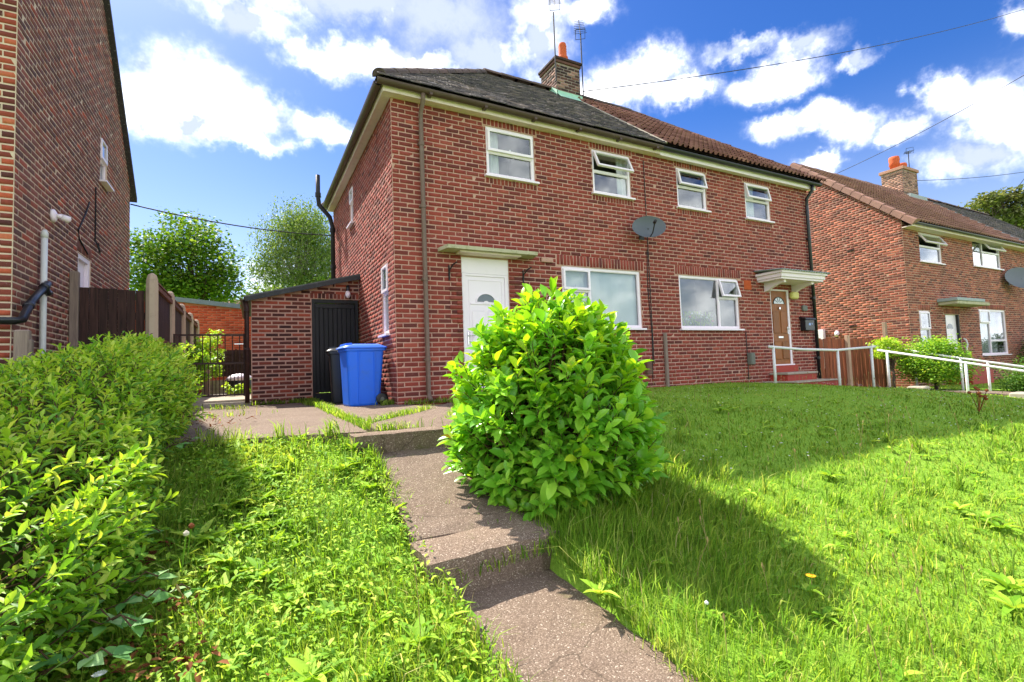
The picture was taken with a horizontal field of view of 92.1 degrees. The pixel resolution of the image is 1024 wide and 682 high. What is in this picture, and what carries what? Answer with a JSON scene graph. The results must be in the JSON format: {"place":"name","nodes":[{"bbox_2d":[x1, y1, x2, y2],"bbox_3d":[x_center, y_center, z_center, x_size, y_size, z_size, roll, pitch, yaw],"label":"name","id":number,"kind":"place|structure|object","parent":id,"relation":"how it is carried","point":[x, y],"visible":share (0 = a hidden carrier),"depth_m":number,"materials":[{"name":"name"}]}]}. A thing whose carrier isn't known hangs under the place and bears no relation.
{"place":"outdoors","nodes":[
{"label":"outdoors","id":0,"kind":"place"},
{"bbox_2d":[135,297,251,397],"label":"orange brick wall","id":1,"kind":"structure","parent":0,"point":[227,318],"depth_m":14.68,"materials":[{"name":"brick"}]},
{"bbox_2d":[190,393,250,408],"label":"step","id":2,"kind":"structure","parent":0,"point":[225,401],"depth_m":8.82,"materials":[{"name":"concrete"}]},
{"bbox_2d":[206,370,209,394],"bbox_3d":[-7.336,0.997,11.898,0.096,0.640,0.096,0,-4,-28],"label":"pale post","id":3,"kind":"object","parent":2,"relation":"on","point":[207,384],"visible":0.39,"depth_m":11.86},
{"bbox_2d":[202,380,251,393],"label":"block wall","id":4,"kind":"structure","parent":2,"relation":"on","point":[217,387],"depth_m":13.24,"materials":[{"name":"concrete"}]},
{"bbox_2d":[213,349,250,378],"bbox_3d":[-7.361,0.616,13.723,1.650,0.790,0.070,0,-4,-28],"label":"lap fence","id":5,"kind":"object","parent":4,"relation":"on","point":[235,358],"visible":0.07,"depth_m":13.56,"materials":[{"name":"brown wood"}]},
{"bbox_2d":[225,373,251,393],"bbox_3d":[-6.546,1.033,11.859,0.619,0.505,0.625,0,-4,-28],"label":"rubbish sack","id":6,"kind":"object","parent":2,"relation":"on","point":[232,380],"visible":0.4,"depth_m":11.63,"materials":[{"name":"white plastic"}]},
{"bbox_2d":[143,402,453,454],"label":"driveway","id":7,"kind":"structure","parent":0,"point":[297,416],"depth_m":5.38,"materials":[{"name":"concrete"}]},
{"bbox_2d":[325,347,342,403],"bbox_3d":[-2.848,0.582,8.518,0.679,0.960,0.566,-1,-4,-22],"label":"wheelie bin","id":8,"kind":"object","parent":7,"relation":"on","point":[333,354],"visible":0.2,"depth_m":8.23,"materials":[{"name":"black plastic"}]},
{"bbox_2d":[336,343,387,405],"bbox_3d":[-2.345,0.517,7.718,0.679,0.960,0.566,0,-4,-32],"label":"wheelie bin","id":9,"kind":"object","parent":7,"relation":"on","point":[361,370],"visible":0.95,"depth_m":7.51,"materials":[{"name":"blue plastic"}]},
{"bbox_2d":[0,378,1023,681],"bbox_3d":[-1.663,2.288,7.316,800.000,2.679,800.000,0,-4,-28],"label":"ground","id":10,"kind":"structure","parent":0,"point":[559,568],"depth_m":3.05,"materials":[{"name":"green plant"}]},
{"bbox_2d":[13,330,33,363],"bbox_3d":[-5.070,0.434,5.117,0.145,1.100,0.090,0,-4,-28],"label":"timber post","id":11,"kind":"object","parent":10,"relation":"on","point":[23,342],"visible":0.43,"depth_m":5.10,"materials":[{"name":"beige wood"}]},
{"bbox_2d":[0,0,136,368],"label":"neighbour house","id":12,"kind":"structure","parent":10,"relation":"on","point":[65,149],"depth_m":6.57,"materials":[{"name":"brick"}]},
{"bbox_2d":[50,209,70,222],"bbox_3d":[-5.863,-1.617,6.417,0.178,0.167,0.190,0,-4,-28],"label":"security lamp","id":13,"kind":"object","parent":12,"relation":"attached to","point":[54,216],"visible":1,"depth_m":6.39,"materials":[{"name":"white plastic"}]},
{"bbox_2d":[78,253,89,286],"bbox_3d":[-6.599,-0.063,7.522,0.080,2.480,0.650,0,-4,-28],"label":"door","id":14,"kind":"structure","parent":12,"relation":"in","point":[83,264],"depth_m":7.76,"materials":[{"name":"white plastic"}]},
{"bbox_2d":[99,138,113,191],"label":"window","id":15,"kind":"structure","parent":12,"relation":"in","point":[104,149],"depth_m":8.72,"materials":[{"name":"white plastic"}]},
{"bbox_2d":[130,204,329,235],"bbox_3d":[-6.431,-2.811,11.780,4.253,0.189,0.028,0,-4,-38],"label":"overhead cable","id":16,"kind":"object","parent":12,"relation":"attached to","point":[225,223],"visible":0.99,"depth_m":11.52,"materials":[{"name":"black plastic"}]},
{"bbox_2d":[91,670,107,681],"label":"bramble flower","id":17,"kind":"object","parent":10,"relation":"on","point":[98,674],"visible":1,"depth_m":1.63,"materials":[{"name":"white plant"}]},
{"bbox_2d":[3,437,206,676],"bbox_3d":[-2.014,0.906,2.510,0.904,0.591,2.221,0,-4,-28],"label":"bramble","id":18,"kind":"object","parent":10,"relation":"on","point":[119,651],"visible":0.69,"depth_m":1.79,"materials":[{"name":"green plant"}]},
{"bbox_2d":[0,330,211,681],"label":"hedge","id":19,"kind":"object","parent":10,"relation":"on","point":[79,426],"visible":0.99,"depth_m":2.23,"materials":[{"name":"green plant"}]},
{"bbox_2d":[68,271,145,351],"bbox_3d":[-5.801,0.117,7.165,0.965,2.220,0.120,0,-4,-28],"label":"board fence","id":20,"kind":"object","parent":10,"relation":"on","point":[89,307],"visible":0.38,"depth_m":7.11,"materials":[{"name":"brown wood"}]},
{"bbox_2d":[61,412,268,681],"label":"leaf litter","id":21,"kind":"object","parent":10,"relation":"on","point":[188,666],"visible":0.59,"depth_m":1.83,"materials":[{"name":"brown plant"}]},
{"bbox_2d":[146,273,199,394],"bbox_3d":[-6.925,0.294,10.299,0.158,2.210,6.858,0,-4,-28],"label":"side fence","id":22,"kind":"object","parent":10,"relation":"on","point":[168,316],"visible":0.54,"depth_m":8.52,"materials":[{"name":"concrete"}]},
{"bbox_2d":[181,530,189,572],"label":"dandelion","id":23,"kind":"object","parent":10,"relation":"on","point":[186,533],"visible":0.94,"depth_m":2.28,"materials":[{"name":"green plant"}]},
{"bbox_2d":[186,523,194,561],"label":"dandelion","id":24,"kind":"object","parent":10,"relation":"on","point":[191,525],"visible":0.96,"depth_m":2.37,"materials":[{"name":"brown plant"}]},
{"bbox_2d":[129,206,263,303],"bbox_3d":[-15.633,-1.889,23.900,6.509,9.099,6.363,0,-4,-28],"label":"maple tree","id":25,"kind":"object","parent":10,"relation":"on","point":[193,244],"visible":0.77,"depth_m":22.80,"materials":[{"name":"green plant"}]},
{"bbox_2d":[186,348,216,392],"bbox_3d":[-7.076,0.852,11.115,0.760,1.424,0.918,0,-4,-28],"label":"yard shrub","id":26,"kind":"object","parent":10,"relation":"on","point":[205,359],"visible":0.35,"depth_m":11.04,"materials":[{"name":"green plant"}]},
{"bbox_2d":[196,328,224,377],"bbox_3d":[-7.711,0.668,12.414,0.939,1.984,0.896,0,-4,-28],"label":"yard shrub","id":27,"kind":"object","parent":10,"relation":"on","point":[206,346],"visible":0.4,"depth_m":12.42,"materials":[{"name":"green plant"}]},
{"bbox_2d":[221,381,250,393],"bbox_3d":[-6.031,1.190,10.823,0.407,0.635,0.575,-5,-5,44],"label":"yard plant","id":28,"kind":"object","parent":10,"relation":"on","point":[232,389],"visible":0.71,"depth_m":10.74,"materials":[{"name":"green plant"}]},
{"bbox_2d":[229,282,294,308],"bbox_3d":[-10.622,-0.148,22.657,4.200,5.119,3.430,0,-4,-28],"label":"garden tree","id":29,"kind":"object","parent":10,"relation":"on","point":[269,288],"visible":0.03,"depth_m":22.33,"materials":[{"name":"green plant"}]},
{"bbox_2d":[243,191,332,292],"bbox_3d":[-11.793,-2.830,28.005,6.313,11.136,5.907,0,-4,-28],"label":"birch tree","id":30,"kind":"object","parent":10,"relation":"on","point":[302,253],"visible":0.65,"depth_m":26.89,"materials":[{"name":"green plant"}]},
{"bbox_2d":[61,431,523,681],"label":"ground cover","id":31,"kind":"object","parent":10,"relation":"on","point":[242,654],"visible":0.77,"depth_m":2.19,"materials":[{"name":"green plant"}]},
{"bbox_2d":[240,274,359,405],"bbox_3d":[-4.662,0.126,10.687,2.105,2.720,3.250,0,-4,-28],"label":"lean to","id":32,"kind":"object","parent":10,"relation":"on","point":[297,331],"visible":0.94,"depth_m":9.33,"materials":[{"name":"brick"}]},
{"bbox_2d":[173,334,244,397],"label":"iron gate","id":33,"kind":"structure","parent":32,"relation":"attached to","point":[212,363],"depth_m":8.71,"materials":[{"name":"black metal"}]},
{"bbox_2d":[311,299,358,401],"bbox_3d":[-3.464,0.186,9.693,0.870,1.995,0.113,0,-4,-28],"label":"door","id":34,"kind":"structure","parent":32,"relation":"in","point":[334,323],"depth_m":9.64,"materials":[{"name":"black wood"}]},
{"bbox_2d":[345,285,349,297],"bbox_3d":[-3.254,-0.981,9.761,0.104,0.267,0.147,0,-4,-28],"label":"wall lamp","id":35,"kind":"object","parent":32,"relation":"attached to","point":[347,293],"visible":1,"depth_m":9.72,"materials":[{"name":"white glass"}]},
{"bbox_2d":[305,276,333,303],"bbox_3d":[-9.593,-0.427,24.833,3.614,5.816,3.672,0,-4,-28],"label":"garden tree","id":36,"kind":"object","parent":10,"relation":"on","point":[322,278],"depth_m":24.48,"materials":[{"name":"green plant"}]},
{"bbox_2d":[48,396,1023,681],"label":"weeds","id":37,"kind":"object","parent":10,"relation":"on","point":[1000,580],"visible":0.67,"depth_m":2.40,"materials":[{"name":"green plant"}]},
{"bbox_2d":[437,276,674,521],"bbox_3d":[0.335,0.485,3.711,1.659,1.899,1.599,-3,-3,10],"label":"laurel bush","id":38,"kind":"object","parent":10,"relation":"on","point":[555,408],"visible":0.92,"depth_m":3.20,"materials":[{"name":"green plant"}]},
{"bbox_2d":[315,42,841,404],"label":"semi detached house","id":39,"kind":"structure","parent":10,"relation":"on","point":[442,238],"depth_m":9.43,"materials":[{"name":"red brick"}]},
{"bbox_2d":[346,186,353,228],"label":"window","id":40,"kind":"structure","parent":39,"relation":"in","point":[350,224],"depth_m":10.71,"materials":[{"name":"white plastic"}]},
{"bbox_2d":[378,263,389,337],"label":"window","id":41,"kind":"structure","parent":39,"relation":"in","point":[384,270],"depth_m":8.18,"materials":[{"name":"white plastic"}]},
{"bbox_2d":[461,257,508,387],"bbox_3d":[-0.414,-0.283,8.191,0.860,2.190,0.112,0,-4,-28],"label":"door","id":42,"kind":"structure","parent":39,"relation":"in","point":[484,281],"depth_m":8.18,"materials":[{"name":"white plastic"}]},
{"bbox_2d":[489,132,498,173],"bbox_3d":[-0.353,-3.205,8.569,0.280,1.000,0.068,0,-4,-28],"label":"curtain","id":43,"kind":"object","parent":39,"relation":"hanging from","point":[493,164],"visible":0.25,"depth_m":8.59,"materials":[{"name":"white fabric"}]},
{"bbox_2d":[484,126,539,184],"bbox_3d":[-0.022,-3.235,8.616,1.050,0.900,0.150,0,-4,-28],"label":"window","id":44,"kind":"structure","parent":39,"relation":"in","point":[493,151],"depth_m":8.61,"materials":[{"name":"white plastic"}]},
{"bbox_2d":[548,0,560,80],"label":"television aerial","id":45,"kind":"object","parent":39,"relation":"attached to","point":[555,2],"visible":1,"depth_m":12.44,"materials":[{"name":"metal"}]},
{"bbox_2d":[574,20,586,95],"bbox_3d":[1.810,-7.522,12.984,0.340,2.356,0.599,-2,-3,6],"label":"television aerial","id":46,"kind":"object","parent":39,"relation":"attached to","point":[579,29],"visible":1,"depth_m":12.83,"materials":[{"name":"metal"}]},
{"bbox_2d":[565,271,637,324],"bbox_3d":[1.688,-0.786,9.445,1.843,1.080,0.024,0,-4,-28],"label":"vertical blind","id":47,"kind":"object","parent":39,"relation":"attached to","point":[614,292],"visible":0.42,"depth_m":9.60,"materials":[{"name":"white fabric"}]},
{"bbox_2d":[561,266,646,329],"bbox_3d":[1.739,-0.793,9.359,1.965,1.170,0.150,0,-4,-28],"label":"window","id":48,"kind":"structure","parent":39,"relation":"in","point":[587,290],"depth_m":9.35,"materials":[{"name":"white plastic"}]},
{"bbox_2d":[591,149,635,200],"bbox_3d":[1.974,-3.253,9.623,1.040,0.900,0.239,0,-4,-28],"label":"window","id":49,"kind":"structure","parent":39,"relation":"in","point":[628,165],"depth_m":9.64,"materials":[{"name":"white plastic"}]},
{"bbox_2d":[615,158,626,195],"bbox_3d":[2.196,-3.224,9.919,0.230,1.000,0.068,0,-4,-28],"label":"curtain","id":50,"kind":"object","parent":39,"relation":"hanging from","point":[621,186],"visible":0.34,"depth_m":9.92,"materials":[{"name":"white fabric"}]},
{"bbox_2d":[632,216,665,239],"bbox_3d":[2.640,-2.220,9.532,0.556,0.455,0.638,1,-5,-44],"label":"satellite dish","id":51,"kind":"object","parent":39,"relation":"attached to","point":[647,226],"visible":1,"depth_m":9.61,"materials":[{"name":"metal"}]},
{"bbox_2d":[645,359,652,373],"bbox_3d":[2.683,0.504,9.694,0.130,0.300,0.096,0,-4,-28],"label":"meter box","id":52,"kind":"object","parent":39,"relation":"attached to","point":[648,364],"visible":0.69,"depth_m":9.65,"materials":[{"name":"brown plastic"}]},
{"bbox_2d":[676,167,711,212],"bbox_3d":[3.896,-3.264,10.683,0.990,0.900,0.164,0,-4,-28],"label":"window","id":53,"kind":"structure","parent":39,"relation":"in","point":[703,186],"depth_m":10.69,"materials":[{"name":"white plastic"}]},
{"bbox_2d":[682,311,713,325],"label":"window flowers","id":54,"kind":"object","parent":39,"relation":"on","point":[691,322],"visible":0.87,"depth_m":10.72,"materials":[{"name":"white plant"}]},
{"bbox_2d":[679,275,744,330],"bbox_3d":[4.325,-0.813,10.708,1.940,1.170,0.187,0,-4,-28],"label":"window","id":55,"kind":"structure","parent":39,"relation":"in","point":[736,289],"depth_m":10.88,"materials":[{"name":"white plastic"}]},
{"bbox_2d":[745,187,753,216],"bbox_3d":[5.585,-3.249,11.714,0.400,1.000,0.068,0,-4,-28],"label":"curtain","id":56,"kind":"object","parent":39,"relation":"hanging from","point":[750,209],"visible":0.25,"depth_m":11.74,"materials":[{"name":"white fabric"}]},
{"bbox_2d":[747,353,755,364],"bbox_3d":[5.405,0.398,11.133,0.150,0.270,0.114,0,-4,-28],"label":"meter box","id":57,"kind":"object","parent":39,"relation":"attached to","point":[751,358],"visible":1,"depth_m":11.09,"materials":[{"name":"grey plastic"}]},
{"bbox_2d":[744,182,774,223],"bbox_3d":[5.836,-3.279,11.711,1.000,0.900,0.164,0,-4,-28],"label":"window","id":58,"kind":"structure","parent":39,"relation":"in","point":[767,199],"depth_m":11.73,"materials":[{"name":"white plastic"}]},
{"bbox_2d":[770,289,794,365],"bbox_3d":[6.453,-0.343,11.836,0.750,1.850,0.100,0,-4,-28],"label":"door","id":59,"kind":"structure","parent":39,"relation":"in","point":[781,328],"depth_m":11.85,"materials":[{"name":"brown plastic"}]},
{"bbox_2d":[789,292,798,298],"bbox_3d":[6.895,-1.114,12.048,0.280,0.180,0.096,0,-4,-28],"label":"wall lamp","id":60,"kind":"object","parent":39,"relation":"attached to","point":[794,295],"visible":1,"depth_m":11.99,"materials":[{"name":"yellow glass"}]},
{"bbox_2d":[584,9,1023,91],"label":"overhead cable","id":61,"kind":"object","parent":39,"relation":"attached to","point":[784,62],"visible":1,"depth_m":15.97,"materials":[{"name":"black plastic"}]},
{"bbox_2d":[802,305,807,310],"bbox_3d":[7.270,-0.816,12.252,0.190,0.140,0.046,0,-4,-28],"label":"door bell","id":62,"kind":"object","parent":39,"relation":"attached to","point":[804,307],"depth_m":12.22,"materials":[{"name":"grey plastic"}]},
{"bbox_2d":[799,317,815,330],"bbox_3d":[7.303,-0.436,12.174,0.410,0.350,0.170,0,-4,-28],"label":"letter box","id":63,"kind":"object","parent":39,"relation":"attached to","point":[806,323],"visible":1,"depth_m":12.11,"materials":[{"name":"black plastic"}]},
{"bbox_2d":[176,368,1013,681],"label":"seed stalks","id":64,"kind":"object","parent":10,"relation":"on","point":[744,506],"visible":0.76,"depth_m":2.85,"materials":[{"name":"brown"}]},
{"bbox_2d":[663,333,669,386],"bbox_3d":[3.115,0.392,9.945,0.070,1.120,0.060,0,-4,-28],"label":"timber post","id":65,"kind":"object","parent":10,"relation":"on","point":[667,378],"visible":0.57,"depth_m":9.92,"materials":[{"name":"wood"}]},
{"bbox_2d":[704,600,708,617],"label":"clover flower","id":66,"kind":"object","parent":10,"relation":"on","point":[706,602],"visible":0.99,"depth_m":2.22,"materials":[{"name":"white plant"}]},
{"bbox_2d":[806,573,815,593],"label":"dandelion","id":67,"kind":"object","parent":10,"relation":"on","point":[810,575],"visible":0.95,"depth_m":2.42,"materials":[{"name":"yellow plant"}]},
{"bbox_2d":[768,345,875,386],"bbox_3d":[6.973,0.661,10.877,3.983,1.178,0.056,0,-4,-28],"label":"handrail","id":68,"kind":"object","parent":10,"relation":"on","point":[821,349],"visible":0.78,"depth_m":11.03,"materials":[{"name":"white metal"}]},
{"bbox_2d":[675,382,1018,468],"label":"daisies","id":69,"kind":"object","parent":10,"relation":"on","point":[807,409],"visible":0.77,"depth_m":6.08,"materials":[{"name":"white plant"}]},
{"bbox_2d":[819,322,891,386],"bbox_3d":[9.426,0.467,13.925,4.310,2.050,0.180,0,-4,-28],"label":"picket fence","id":70,"kind":"object","parent":10,"relation":"on","point":[848,370],"visible":0.38,"depth_m":14.09,"materials":[{"name":"brown wood"}]},
{"bbox_2d":[865,336,913,387],"bbox_3d":[10.533,0.721,13.690,0.969,1.737,1.026,0,-4,-28],"label":"clipped shrub","id":71,"kind":"object","parent":10,"relation":"on","point":[882,344],"visible":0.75,"depth_m":13.56,"materials":[{"name":"green plant"}]},
{"bbox_2d":[790,156,1023,387],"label":"neighbour house","id":72,"kind":"structure","parent":10,"relation":"on","point":[895,251],"depth_m":16.32,"materials":[{"name":"red brick"}]},
{"bbox_2d":[818,330,825,361],"bbox_3d":[10.554,0.298,16.968,0.134,1.350,0.450,0,-4,-28],"label":"meter cupboard","id":73,"kind":"object","parent":72,"relation":"attached to","point":[821,334],"visible":0.21,"depth_m":16.82,"materials":[{"name":"white plastic"}]},
{"bbox_2d":[904,147,913,166],"bbox_3d":[17.364,-7.595,21.542,0.340,1.510,0.838,-4,-4,32],"label":"television aerial","id":74,"kind":"object","parent":72,"relation":"attached to","point":[908,152],"visible":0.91,"depth_m":21.55,"materials":[{"name":"metal"}]},
{"bbox_2d":[919,310,930,337],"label":"window","id":75,"kind":"structure","parent":72,"relation":"in","point":[927,313],"depth_m":15.22,"materials":[{"name":"white plastic"}]},
{"bbox_2d":[838,75,1023,172],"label":"overhead cable","id":76,"kind":"object","parent":72,"relation":"attached to","point":[937,123],"visible":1,"depth_m":15.62,"materials":[{"name":"black plastic"}]},
{"bbox_2d":[918,232,947,264],"bbox_3d":[13.271,-2.920,15.550,1.530,0.955,0.283,0,-4,-28],"label":"window","id":77,"kind":"structure","parent":72,"relation":"in","point":[938,238],"depth_m":15.64,"materials":[{"name":"white plastic"}]},
{"bbox_2d":[945,314,961,368],"bbox_3d":[14.210,0.040,16.093,1.000,1.790,0.340,0,-4,-28],"label":"door","id":78,"kind":"structure","parent":72,"relation":"in","point":[952,321],"depth_m":16.13,"materials":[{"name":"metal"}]},
{"bbox_2d":[917,172,1021,180],"bbox_3d":[23.591,-8.209,23.587,12.304,1.923,0.023,-1,-3,-15],"label":"overhead cable","id":79,"kind":"object","parent":72,"relation":"attached to","point":[966,178],"visible":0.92,"depth_m":22.86,"materials":[{"name":"black plastic"}]},
{"bbox_2d":[973,254,989,266],"bbox_3d":[17.138,-2.853,18.003,1.300,0.540,0.084,0,-4,-28],"label":"curtain","id":80,"kind":"object","parent":72,"relation":"hanging from","point":[977,260],"visible":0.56,"depth_m":17.92,"materials":[{"name":"white fabric"}]},
{"bbox_2d":[980,312,997,352],"bbox_3d":[16.880,-0.301,17.671,2.100,1.550,0.084,0,-4,-28],"label":"curtain","id":81,"kind":"object","parent":72,"relation":"hanging from","point":[984,337],"visible":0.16,"depth_m":17.80,"materials":[{"name":"white fabric"}]},
{"bbox_2d":[973,243,1005,270],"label":"window","id":82,"kind":"structure","parent":72,"relation":"in","point":[993,247],"depth_m":17.57,"materials":[{"name":"white plastic"}]},
{"bbox_2d":[978,309,1011,355],"bbox_3d":[17.002,-0.299,17.398,2.280,1.615,0.150,0,-4,-28],"label":"window","id":83,"kind":"structure","parent":72,"relation":"in","point":[988,321],"depth_m":17.34,"materials":[{"name":"white plastic"}]},
{"bbox_2d":[978,179,1023,234],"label":"overhead cable","id":84,"kind":"object","parent":72,"relation":"attached to","point":[1002,206],"visible":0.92,"depth_m":13.13,"materials":[{"name":"black plastic"}]},
{"bbox_2d":[1005,267,1023,287],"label":"satellite dish","id":85,"kind":"object","parent":72,"relation":"attached to","point":[1014,276],"visible":1,"depth_m":17.97,"materials":[{"name":"metal"}]},
{"bbox_2d":[885,333,983,389],"bbox_3d":[11.454,0.704,13.403,2.372,1.773,1.882,0,-4,-28],"label":"clipped shrub","id":86,"kind":"object","parent":10,"relation":"on","point":[936,373],"visible":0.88,"depth_m":13.08,"materials":[{"name":"green plant"}]},
{"bbox_2d":[877,349,1023,391],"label":"handrail","id":87,"kind":"object","parent":10,"relation":"on","point":[949,360],"visible":0.76,"depth_m":11.79,"materials":[{"name":"white metal"}]},
{"bbox_2d":[967,386,988,411],"bbox_3d":[6.472,0.814,6.854,0.200,0.360,0.193,-2,-3,-5],"label":"dead flower stalk","id":88,"kind":"object","parent":10,"relation":"on","point":[978,393],"visible":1,"depth_m":6.83,"materials":[{"name":"brown plant"}]},
{"bbox_2d":[958,184,1023,229],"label":"tree","id":89,"kind":"object","parent":10,"relation":"on","point":[1011,210],"visible":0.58,"depth_m":44.88,"materials":[{"name":"green plant"}]},
{"bbox_2d":[990,357,1023,391],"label":"clipped hedge","id":90,"kind":"object","parent":10,"relation":"on","point":[1016,381],"visible":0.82,"depth_m":12.52,"materials":[{"name":"green plant"}]},
{"bbox_2d":[349,426,698,681],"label":"garden path","id":91,"kind":"structure","parent":0,"point":[566,630],"depth_m":2.57,"materials":[{"name":"concrete"}]},
{"bbox_2d":[110,0,1023,299],"label":"sky","id":92,"kind":"structure","parent":0,"point":[229,105],"materials":[{"name":"blue"}]},
{"bbox_2d":[907,386,1023,398],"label":"entrance path","id":93,"kind":"structure","parent":0,"point":[1015,394],"depth_m":11.50,"materials":[{"name":"concrete"}]},
{"bbox_2d":[867,344,1023,390],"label":"handrail","id":94,"kind":"object","parent":93,"relation":"on","point":[988,371],"visible":0.65,"depth_m":12.42,"materials":[{"name":"white metal"}]}
]}

